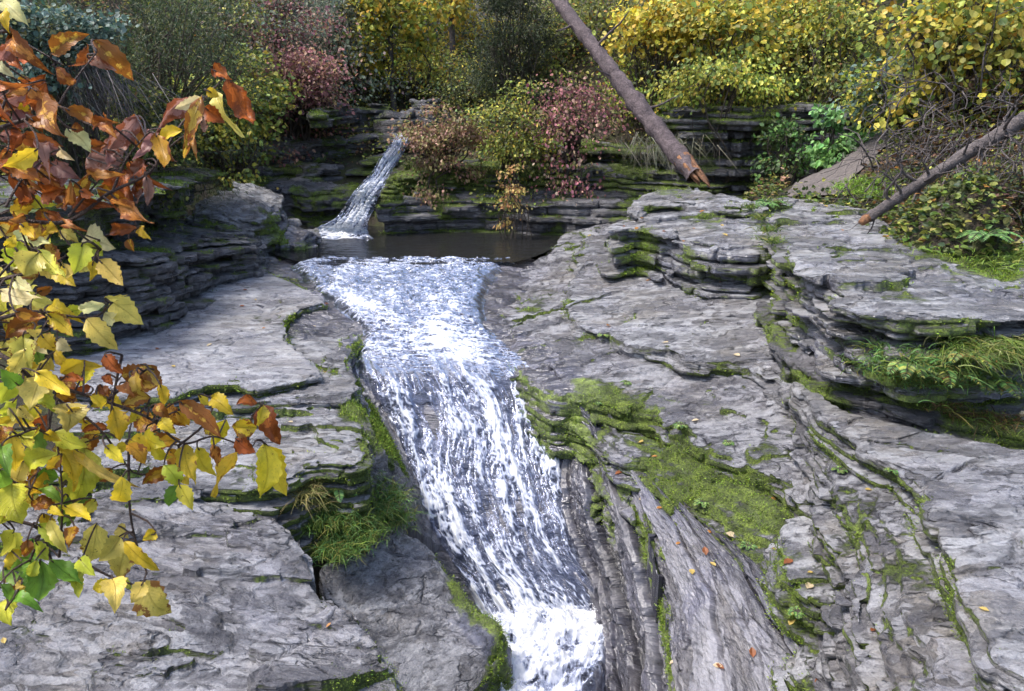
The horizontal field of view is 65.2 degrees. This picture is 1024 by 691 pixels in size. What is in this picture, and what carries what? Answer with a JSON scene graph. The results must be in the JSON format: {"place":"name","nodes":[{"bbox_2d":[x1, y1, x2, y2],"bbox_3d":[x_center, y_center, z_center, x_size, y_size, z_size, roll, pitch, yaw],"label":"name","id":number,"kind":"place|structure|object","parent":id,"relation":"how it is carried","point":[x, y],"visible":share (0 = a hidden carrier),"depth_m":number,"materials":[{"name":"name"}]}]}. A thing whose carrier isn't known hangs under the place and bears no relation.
{"place":"outdoors","nodes":[
{"label":"outdoors","id":0,"kind":"place"},
{"bbox_2d":[318,134,409,239],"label":"waterfall","id":1,"kind":"structure","parent":0,"point":[343,227],"depth_m":13.53,"materials":[{"name":"white liquid"}]},
{"bbox_2d":[270,226,561,263],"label":"pool water","id":2,"kind":"structure","parent":0,"point":[473,245],"depth_m":12.47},
{"bbox_2d":[274,218,321,258],"bbox_3d":[-3.518,-1.585,12.762,0.990,0.734,1.527,0,17,0],"label":"pool rock","id":3,"kind":"object","parent":2,"relation":"in","point":[297,235],"visible":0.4,"depth_m":12.49,"materials":[{"name":"stone"}]},
{"bbox_2d":[259,258,604,690],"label":"streambed","id":4,"kind":"structure","parent":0,"point":[504,288],"depth_m":7.61,"materials":[{"name":"stone"}]},
{"bbox_2d":[292,256,604,690],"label":"stream water","id":5,"kind":"structure","parent":0,"point":[441,339],"depth_m":7.47,"materials":[{"name":"liquid"}]},
{"bbox_2d":[392,297,604,690],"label":"splashing foam","id":6,"kind":"object","parent":5,"relation":"on","point":[540,615],"visible":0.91,"depth_m":6.55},
{"bbox_2d":[0,0,1023,598],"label":"ground","id":7,"kind":"structure","parent":0,"point":[962,212],"depth_m":14.87,"materials":[{"name":"plant"}]},
{"bbox_2d":[0,0,143,179],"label":"leafy shrub","id":8,"kind":"object","parent":7,"relation":"on","point":[95,23],"visible":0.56,"depth_m":8.82,"materials":[{"name":"green plant"}]},
{"bbox_2d":[0,0,189,238],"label":"evergreen shrub","id":9,"kind":"object","parent":7,"relation":"on","point":[60,110],"visible":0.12,"depth_m":9.55,"materials":[{"name":"green plant"}]},
{"bbox_2d":[21,56,183,154],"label":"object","id":10,"kind":"object","parent":9,"relation":"hanging from","point":[111,81],"visible":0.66,"depth_m":9.07,"materials":[{"name":"brown plant"}]},
{"bbox_2d":[0,163,227,255],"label":"cliff","id":11,"kind":"structure","parent":7,"relation":"on","point":[109,216],"depth_m":9.15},
{"bbox_2d":[37,74,227,211],"bbox_3d":[-4.804,-2.629,10.389,2.329,1.726,2.151,0,17,0],"label":"leafy shrub","id":12,"kind":"object","parent":11,"relation":"on","point":[151,113],"visible":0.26,"depth_m":10.32,"materials":[{"name":"green plant"}]},
{"bbox_2d":[0,219,270,359],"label":"cliff","id":13,"kind":"structure","parent":7,"relation":"on","point":[151,282],"depth_m":8.55,"materials":[{"name":"stone"}]},
{"bbox_2d":[0,0,287,625],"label":"sapling","id":14,"kind":"object","parent":7,"relation":"on","point":[84,471],"visible":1,"depth_m":1.32,"materials":[{"name":"yellow plant"}]},
{"bbox_2d":[51,0,293,209],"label":"evergreen shrub","id":15,"kind":"object","parent":7,"relation":"on","point":[191,89],"visible":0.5,"depth_m":10.82,"materials":[{"name":"green plant"}]},
{"bbox_2d":[0,486,401,690],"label":"rock shelf","id":16,"kind":"object","parent":7,"relation":"on","point":[234,621],"visible":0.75,"depth_m":4.36,"materials":[{"name":"stone"}]},
{"bbox_2d":[26,394,381,558],"bbox_3d":[-3.262,1.004,6.421,4.526,0.840,1.920,0,17,0],"label":"rock bench","id":17,"kind":"object","parent":7,"relation":"on","point":[297,443],"visible":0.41,"depth_m":5.95,"materials":[{"name":"stone"}]},
{"bbox_2d":[276,479,341,518],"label":"grass tuft","id":18,"kind":"object","parent":17,"relation":"on","point":[311,492],"visible":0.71,"depth_m":5.81,"materials":[{"name":"green plant"}]},
{"bbox_2d":[320,490,356,501],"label":"broad leaf plant","id":19,"kind":"object","parent":17,"relation":"on","point":[341,493],"visible":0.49,"depth_m":5.89,"materials":[{"name":"green plant"}]},
{"bbox_2d":[119,0,300,142],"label":"leafy shrub","id":20,"kind":"object","parent":7,"relation":"on","point":[251,14],"visible":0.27,"depth_m":14.23,"materials":[{"name":"green plant"}]},
{"bbox_2d":[67,256,370,420],"bbox_3d":[-3.800,-0.580,10.470,5.099,0.826,8.720,0,17,0],"label":"rock bench","id":21,"kind":"object","parent":7,"relation":"on","point":[328,391],"visible":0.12,"depth_m":7.24,"materials":[{"name":"stone"}]},
{"bbox_2d":[50,267,327,407],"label":"pale slab","id":22,"kind":"structure","parent":21,"relation":"on","point":[250,352],"depth_m":7.70,"materials":[{"name":"stone"}]},
{"bbox_2d":[148,43,304,190],"bbox_3d":[-5.025,-3.809,13.795,2.828,2.658,2.509,0,17,0],"label":"leafy shrub","id":23,"kind":"object","parent":7,"relation":"on","point":[260,130],"visible":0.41,"depth_m":13.77,"materials":[{"name":"green plant"}]},
{"bbox_2d":[184,181,288,257],"bbox_3d":[-4.115,-1.727,12.317,1.481,1.474,2.571,0,17,0],"label":"pool rock","id":24,"kind":"object","parent":7,"relation":"on","point":[251,216],"visible":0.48,"depth_m":12.09,"materials":[{"name":"stone"}]},
{"bbox_2d":[253,241,269,266],"bbox_3d":[-4.019,-1.243,11.561,1.071,0.813,1.509,-12,21,-33],"label":"pool rock","id":25,"kind":"object","parent":7,"relation":"on","point":[264,261],"visible":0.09,"depth_m":11.48,"materials":[{"name":"stone"}]},
{"bbox_2d":[209,0,361,125],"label":"pink shrub","id":26,"kind":"object","parent":7,"relation":"on","point":[284,9],"visible":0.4,"depth_m":15.58,"materials":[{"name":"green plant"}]},
{"bbox_2d":[229,34,371,170],"bbox_3d":[-4.356,-4.587,15.521,3.348,2.628,2.809,-7,18,-22],"label":"pink shrub","id":27,"kind":"object","parent":7,"relation":"on","point":[310,91],"visible":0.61,"depth_m":15.11,"materials":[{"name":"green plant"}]},
{"bbox_2d":[267,122,373,140],"bbox_3d":[-3.605,-4.537,16.823,3.609,0.468,1.217,-14,22,-39],"label":"rock step","id":28,"kind":"object","parent":7,"relation":"on","point":[355,124],"visible":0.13,"depth_m":16.45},
{"bbox_2d":[296,103,390,128],"bbox_3d":[-3.633,-4.698,16.231,1.628,0.455,3.821,5,18,17],"label":"rock step","id":29,"kind":"object","parent":28,"relation":"on","point":[362,114],"visible":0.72,"depth_m":15.77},
{"bbox_2d":[256,174,393,227],"bbox_3d":[-3.751,-2.446,14.819,3.687,1.356,1.425,-6,18,-17],"label":"rock step","id":30,"kind":"object","parent":7,"relation":"on","point":[307,186],"visible":0.23,"depth_m":14.46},
{"bbox_2d":[240,152,401,182],"bbox_3d":[-3.941,-3.301,15.415,3.707,0.803,0.978,-5,18,-16],"label":"rock step","id":31,"kind":"object","parent":30,"relation":"on","point":[324,171],"visible":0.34,"depth_m":15.24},
{"bbox_2d":[248,133,388,165],"bbox_3d":[-3.817,-3.839,15.799,3.536,0.670,1.010,-6,18,-18],"label":"rock step","id":32,"kind":"object","parent":31,"relation":"on","point":[330,145],"visible":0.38,"depth_m":15.66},
{"bbox_2d":[259,0,417,106],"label":"leafy shrub","id":33,"kind":"object","parent":7,"relation":"on","point":[346,45],"visible":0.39,"depth_m":17.63,"materials":[{"name":"green plant"}]},
{"bbox_2d":[333,371,440,552],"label":"mossy bank","id":34,"kind":"structure","parent":7,"relation":"on","point":[426,536],"depth_m":6.92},
{"bbox_2d":[368,108,417,147],"bbox_3d":[-2.378,-4.417,16.221,1.166,0.777,1.094,0,17,0],"label":"stream boulder","id":35,"kind":"object","parent":7,"relation":"on","point":[382,123],"visible":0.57,"depth_m":15.93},
{"bbox_2d":[334,0,460,111],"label":"birch tree","id":36,"kind":"object","parent":7,"relation":"on","point":[404,10],"visible":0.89,"depth_m":17.39,"materials":[{"name":"yellow plant"}]},
{"bbox_2d":[322,1,483,51],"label":"leafy shrub","id":37,"kind":"object","parent":7,"relation":"on","point":[416,31],"visible":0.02,"depth_m":22.10,"materials":[{"name":"yellow plant"}]},
{"bbox_2d":[334,14,484,111],"bbox_3d":[-2.043,-6.364,18.673,3.986,2.514,3.633,0,17,0],"label":"golden shrub","id":38,"kind":"object","parent":7,"relation":"on","point":[416,79],"visible":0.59,"depth_m":18.13,"materials":[{"name":"yellow plant"}]},
{"bbox_2d":[319,529,514,690],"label":"wet boulder","id":39,"kind":"object","parent":7,"relation":"on","point":[396,595],"visible":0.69,"depth_m":5.83,"materials":[{"name":"stone"}]},
{"bbox_2d":[291,468,430,569],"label":"grass tuft","id":40,"kind":"object","parent":39,"relation":"on","point":[391,517],"visible":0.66,"depth_m":5.89,"materials":[{"name":"green plant"}]},
{"bbox_2d":[407,98,447,134],"bbox_3d":[-1.760,-4.701,16.424,1.068,0.721,0.973,0,17,0],"label":"stream boulder","id":41,"kind":"object","parent":7,"relation":"on","point":[416,105],"visible":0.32,"depth_m":16.16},
{"bbox_2d":[414,0,482,63],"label":"birch tree","id":42,"kind":"object","parent":7,"relation":"on","point":[461,11],"visible":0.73,"depth_m":19.50,"materials":[{"name":"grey plant"}]},
{"bbox_2d":[407,49,507,116],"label":"leafy shrub","id":43,"kind":"object","parent":7,"relation":"on","point":[463,103],"visible":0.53,"depth_m":16.59,"materials":[{"name":"green plant"}]},
{"bbox_2d":[411,2,515,55],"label":"golden shrub","id":44,"kind":"object","parent":7,"relation":"on","point":[462,33],"visible":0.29,"depth_m":20.99,"materials":[{"name":"yellow plant"}]},
{"bbox_2d":[455,68,564,230],"bbox_3d":[0.119,-3.247,13.788,2.170,2.884,2.205,0,17,0],"label":"leafy shrub","id":45,"kind":"object","parent":7,"relation":"on","point":[503,149],"visible":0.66,"depth_m":13.54,"materials":[{"name":"green plant"}]},
{"bbox_2d":[448,0,574,129],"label":"evergreen shrub","id":46,"kind":"object","parent":7,"relation":"on","point":[501,7],"visible":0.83,"depth_m":15.39,"materials":[{"name":"green plant"}]},
{"bbox_2d":[0,97,1023,690],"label":"moss","id":47,"kind":"object","parent":7,"relation":"on","point":[374,417],"visible":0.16,"depth_m":6.69,"materials":[{"name":"green plant"}]},
{"bbox_2d":[0,0,1023,264],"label":"undergrowth","id":48,"kind":"object","parent":7,"relation":"on","point":[922,206],"visible":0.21,"depth_m":9.47,"materials":[{"name":"green plant"}]},
{"bbox_2d":[493,162,532,239],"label":"trailing shrub","id":49,"kind":"object","parent":7,"relation":"on","point":[515,190],"visible":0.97,"depth_m":13.09,"materials":[{"name":"yellow plant"}]},
{"bbox_2d":[375,188,749,234],"bbox_3d":[0.952,-2.361,14.339,6.688,0.967,2.411,0,17,0],"label":"pool ledge","id":50,"kind":"object","parent":7,"relation":"on","point":[565,216],"visible":0.45,"depth_m":13.73,"materials":[{"name":"stone"}]},
{"bbox_2d":[387,98,503,211],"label":"tan shrub","id":51,"kind":"object","parent":50,"relation":"on","point":[442,159],"visible":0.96,"depth_m":13.80,"materials":[{"name":"brown plant"}]},
{"bbox_2d":[371,155,759,199],"bbox_3d":[1.079,-3.128,14.743,7.040,0.808,2.429,0,17,0],"label":"pool ledge","id":52,"kind":"object","parent":50,"relation":"on","point":[618,179],"visible":0.42,"depth_m":14.27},
{"bbox_2d":[510,137,668,165],"bbox_3d":[2.115,-3.619,14.919,4.513,0.630,1.727,2,17,8],"label":"pool ledge","id":53,"kind":"object","parent":52,"relation":"on","point":[596,154],"visible":0.17,"depth_m":14.52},
{"bbox_2d":[584,43,676,144],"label":"leafy shrub","id":54,"kind":"object","parent":53,"relation":"on","point":[644,69],"visible":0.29,"depth_m":14.69,"materials":[{"name":"green plant"}]},
{"bbox_2d":[508,53,657,205],"bbox_3d":[1.066,-3.575,13.624,2.386,2.756,1.995,-11,20,-32],"label":"red shrub","id":55,"kind":"object","parent":50,"relation":"on","point":[573,133],"visible":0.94,"depth_m":13.54,"materials":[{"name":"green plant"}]},
{"bbox_2d":[489,0,657,99],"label":"leafy shrub","id":56,"kind":"object","parent":7,"relation":"on","point":[589,19],"visible":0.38,"depth_m":15.91,"materials":[{"name":"green plant"}]},
{"bbox_2d":[548,366,675,690],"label":"wet ledge","id":57,"kind":"object","parent":7,"relation":"on","point":[624,594],"visible":0.64,"depth_m":6.29,"materials":[{"name":"stone"}]},
{"bbox_2d":[550,0,709,186],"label":"leaning log","id":58,"kind":"object","parent":7,"relation":"on","point":[679,156],"visible":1,"depth_m":11.70,"materials":[{"name":"brown wood"}]},
{"bbox_2d":[487,223,814,518],"bbox_3d":[1.524,-0.258,9.459,3.963,1.233,9.437,0,17,0],"label":"rock bench","id":59,"kind":"object","parent":7,"relation":"on","point":[748,421],"visible":0.34,"depth_m":7.10,"materials":[{"name":"stone"}]},
{"bbox_2d":[533,416,792,549],"bbox_3d":[1.317,1.043,6.287,0.789,0.540,3.497,-10,20,-29],"label":"mossy step","id":60,"kind":"object","parent":59,"relation":"on","point":[614,449],"visible":0.48,"depth_m":6.03,"materials":[{"name":"plant"}]},
{"bbox_2d":[693,498,708,507],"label":"moss sprig","id":61,"kind":"object","parent":60,"relation":"on","point":[698,501],"visible":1,"depth_m":5.75,"materials":[{"name":"green plant"}]},
{"bbox_2d":[564,229,792,409],"bbox_3d":[1.496,-0.610,9.111,2.510,0.490,6.534,-8,19,-24],"label":"rock plate","id":62,"kind":"object","parent":59,"relation":"on","point":[673,315],"visible":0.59,"depth_m":7.87,"materials":[{"name":"stone"}]},
{"bbox_2d":[597,197,783,299],"bbox_3d":[2.429,-1.266,9.940,2.409,0.961,3.494,7,18,21],"label":"rock block","id":63,"kind":"object","parent":62,"relation":"on","point":[733,259],"visible":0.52,"depth_m":9.00,"materials":[{"name":"stone"}]},
{"bbox_2d":[627,187,754,218],"bbox_3d":[2.219,-1.800,10.283,1.542,0.373,1.301,0,17,0],"label":"cap stone","id":64,"kind":"object","parent":63,"relation":"on","point":[690,200],"visible":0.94,"depth_m":10.12,"materials":[{"name":"stone"}]},
{"bbox_2d":[730,196,792,245],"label":"grass tuft","id":65,"kind":"object","parent":63,"relation":"on","point":[766,228],"visible":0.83,"depth_m":8.15,"materials":[{"name":"green plant"}]},
{"bbox_2d":[586,0,720,111],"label":"yellow maple","id":66,"kind":"object","parent":7,"relation":"on","point":[639,25],"visible":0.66,"depth_m":14.10,"materials":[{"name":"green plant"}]},
{"bbox_2d":[606,132,736,183],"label":"dry grass","id":67,"kind":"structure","parent":7,"relation":"on","point":[658,149],"depth_m":13.12,"materials":[{"name":"beige plant"}]},
{"bbox_2d":[630,470,802,690],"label":"steep slab","id":68,"kind":"structure","parent":7,"relation":"on","point":[718,610],"depth_m":5.19,"materials":[{"name":"stone"}]},
{"bbox_2d":[588,465,763,600],"bbox_3d":[1.380,1.460,5.838,0.615,0.669,2.765,-8,19,-24],"label":"mossy step","id":69,"kind":"object","parent":68,"relation":"on","point":[626,511],"visible":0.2,"depth_m":6.23,"materials":[{"name":"plant"}]},
{"bbox_2d":[739,541,757,549],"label":"moss sprig","id":70,"kind":"object","parent":69,"relation":"on","point":[748,545],"visible":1,"depth_m":5.27,"materials":[{"name":"green plant"}]},
{"bbox_2d":[650,0,800,114],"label":"yellow maple","id":71,"kind":"object","parent":7,"relation":"on","point":[745,16],"visible":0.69,"depth_m":13.41,"materials":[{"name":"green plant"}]},
{"bbox_2d":[639,39,824,182],"bbox_3d":[3.623,-3.859,13.497,3.082,2.514,2.610,0,17,0],"label":"leafy shrub","id":72,"kind":"object","parent":7,"relation":"on","point":[716,70],"visible":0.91,"depth_m":13.14,"materials":[{"name":"yellow plant"}]},
{"bbox_2d":[646,97,878,194],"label":"back cliff","id":73,"kind":"structure","parent":7,"relation":"on","point":[739,130],"depth_m":13.41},
{"bbox_2d":[745,110,819,189],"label":"leafy shrub","id":74,"kind":"object","parent":7,"relation":"on","point":[775,164],"visible":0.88,"depth_m":12.51,"materials":[{"name":"green plant"}]},
{"bbox_2d":[724,0,881,67],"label":"leafy shrub","id":75,"kind":"object","parent":7,"relation":"on","point":[783,13],"visible":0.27,"depth_m":14.56,"materials":[{"name":"yellow plant"}]},
{"bbox_2d":[705,0,912,159],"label":"leafy shrub","id":76,"kind":"object","parent":7,"relation":"on","point":[825,89],"visible":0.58,"depth_m":13.64,"materials":[{"name":"yellow plant"}]},
{"bbox_2d":[792,126,877,168],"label":"leafy shrub","id":77,"kind":"object","parent":7,"relation":"on","point":[828,156],"visible":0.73,"depth_m":11.80,"materials":[{"name":"green plant"}]},
{"bbox_2d":[825,172,904,198],"bbox_3d":[4.522,-1.957,9.921,1.067,0.348,1.708,0,17,0],"label":"grass patch","id":78,"kind":"object","parent":7,"relation":"on","point":[856,189],"visible":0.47,"depth_m":10.04,"materials":[{"name":"green plant"}]},
{"bbox_2d":[779,418,975,690],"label":"rock shelf","id":79,"kind":"object","parent":7,"relation":"on","point":[925,653],"visible":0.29,"depth_m":4.06,"materials":[{"name":"stone"}]},
{"bbox_2d":[771,632,819,690],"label":"rock block","id":80,"kind":"object","parent":79,"relation":"on","point":[803,659],"visible":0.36,"depth_m":4.36,"materials":[{"name":"stone"}]},
{"bbox_2d":[760,516,837,644],"bbox_3d":[1.804,1.404,4.851,0.552,0.367,1.008,5,18,15],"label":"rock block","id":81,"kind":"object","parent":79,"relation":"on","point":[793,532],"visible":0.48,"depth_m":4.69,"materials":[{"name":"stone"}]},
{"bbox_2d":[787,606,804,618],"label":"moss sprig","id":82,"kind":"object","parent":81,"relation":"on","point":[796,610],"visible":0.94,"depth_m":4.53,"materials":[{"name":"green plant"}]},
{"bbox_2d":[831,466,847,473],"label":"moss sprig","id":83,"kind":"object","parent":79,"relation":"on","point":[839,469],"visible":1,"depth_m":5.07,"materials":[{"name":"green plant"}]},
{"bbox_2d":[754,301,1023,420],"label":"rock step","id":84,"kind":"object","parent":7,"relation":"on","point":[791,354],"visible":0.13,"depth_m":6.17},
{"bbox_2d":[762,197,1023,402],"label":"rock block","id":85,"kind":"object","parent":84,"relation":"on","point":[862,303],"visible":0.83,"depth_m":5.90,"materials":[{"name":"stone"}]},
{"bbox_2d":[755,199,788,206],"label":"fern","id":86,"kind":"object","parent":85,"relation":"on","point":[762,202],"visible":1,"depth_m":9.36,"materials":[{"name":"green plant"}]},
{"bbox_2d":[886,360,934,379],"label":"fern","id":87,"kind":"object","parent":85,"relation":"on","point":[902,367],"visible":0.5,"depth_m":5.05,"materials":[{"name":"green plant"}]},
{"bbox_2d":[832,334,1023,402],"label":"grass tuft","id":88,"kind":"object","parent":85,"relation":"on","point":[914,357],"visible":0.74,"depth_m":5.21,"materials":[{"name":"green plant"}]},
{"bbox_2d":[845,72,1023,233],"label":"dead log","id":89,"kind":"object","parent":85,"relation":"on","point":[1008,129],"visible":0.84,"depth_m":7.79,"materials":[{"name":"grey wood"}]},
{"bbox_2d":[910,368,980,388],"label":"fern","id":90,"kind":"object","parent":85,"relation":"on","point":[941,373],"visible":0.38,"depth_m":5.08,"materials":[{"name":"green plant"}]},
{"bbox_2d":[939,346,997,368],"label":"fern","id":91,"kind":"object","parent":85,"relation":"on","point":[962,355],"visible":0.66,"depth_m":5.04,"materials":[{"name":"green plant"}]},
{"bbox_2d":[920,325,1023,384],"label":"grass tuft","id":92,"kind":"object","parent":85,"relation":"on","point":[1009,351],"visible":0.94,"depth_m":5.12,"materials":[{"name":"green plant"}]},
{"bbox_2d":[968,372,1023,399],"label":"fern","id":93,"kind":"object","parent":85,"relation":"attached to","point":[1007,385],"visible":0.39,"depth_m":5.18,"materials":[{"name":"green plant"}]},
{"bbox_2d":[864,0,919,64],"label":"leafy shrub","id":94,"kind":"object","parent":7,"relation":"on","point":[912,1],"visible":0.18,"depth_m":13.65,"materials":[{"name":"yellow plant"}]},
{"bbox_2d":[768,336,1023,449],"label":"rock step","id":95,"kind":"object","parent":7,"relation":"on","point":[865,407],"visible":0.08,"depth_m":5.50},
{"bbox_2d":[921,395,1023,442],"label":"grass tuft","id":96,"kind":"object","parent":95,"relation":"on","point":[956,413],"visible":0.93,"depth_m":5.25,"materials":[{"name":"green plant"}]},
{"bbox_2d":[820,39,971,143],"bbox_3d":[5.375,-3.509,11.048,2.207,1.869,2.129,0,17,0],"label":"leafy shrub","id":97,"kind":"object","parent":7,"relation":"on","point":[863,103],"visible":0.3,"depth_m":10.87,"materials":[{"name":"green plant"}]},
{"bbox_2d":[788,382,1023,690],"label":"rock slab","id":98,"kind":"object","parent":7,"relation":"on","point":[971,522],"visible":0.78,"depth_m":4.25,"materials":[{"name":"stone"}]},
{"bbox_2d":[820,96,996,207],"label":"bare twigs","id":99,"kind":"object","parent":7,"relation":"on","point":[941,155],"visible":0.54,"depth_m":9.27,"materials":[{"name":"brown plant"}]},
{"bbox_2d":[826,1,1023,180],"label":"bare twigs","id":100,"kind":"object","parent":7,"relation":"on","point":[924,115],"visible":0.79,"depth_m":9.35,"materials":[{"name":"wood"}]},
{"bbox_2d":[838,0,1023,152],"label":"yellow maple","id":101,"kind":"object","parent":7,"relation":"on","point":[969,17],"visible":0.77,"depth_m":9.63,"materials":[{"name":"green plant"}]},
{"bbox_2d":[852,119,1023,219],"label":"bare twigs","id":102,"kind":"object","parent":7,"relation":"on","point":[987,173],"visible":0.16,"depth_m":8.31,"materials":[{"name":"wood"}]},
{"bbox_2d":[853,125,1023,231],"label":"leafy shrub","id":103,"kind":"object","parent":7,"relation":"on","point":[1018,184],"visible":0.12,"depth_m":8.36,"materials":[{"name":"green plant"}]},
{"bbox_2d":[892,237,1023,274],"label":"grass patch","id":104,"kind":"object","parent":7,"relation":"on","point":[1012,256],"visible":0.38,"depth_m":6.78,"materials":[{"name":"green plant"}]},
{"bbox_2d":[905,67,1023,148],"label":"leafy shrub","id":105,"kind":"object","parent":7,"relation":"on","point":[972,88],"visible":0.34,"depth_m":9.60,"materials":[{"name":"green plant"}]},
{"bbox_2d":[956,229,1023,242],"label":"fern","id":106,"kind":"object","parent":7,"relation":"on","point":[984,234],"visible":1,"depth_m":6.67,"materials":[{"name":"green plant"}]},
{"bbox_2d":[782,126,899,197],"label":"path","id":107,"kind":"structure","parent":0,"point":[814,179],"depth_m":11.12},
{"bbox_2d":[808,103,846,172],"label":"leafy shrub","id":108,"kind":"object","parent":107,"relation":"on","point":[831,118],"visible":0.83,"depth_m":12.04,"materials":[{"name":"green plant"}]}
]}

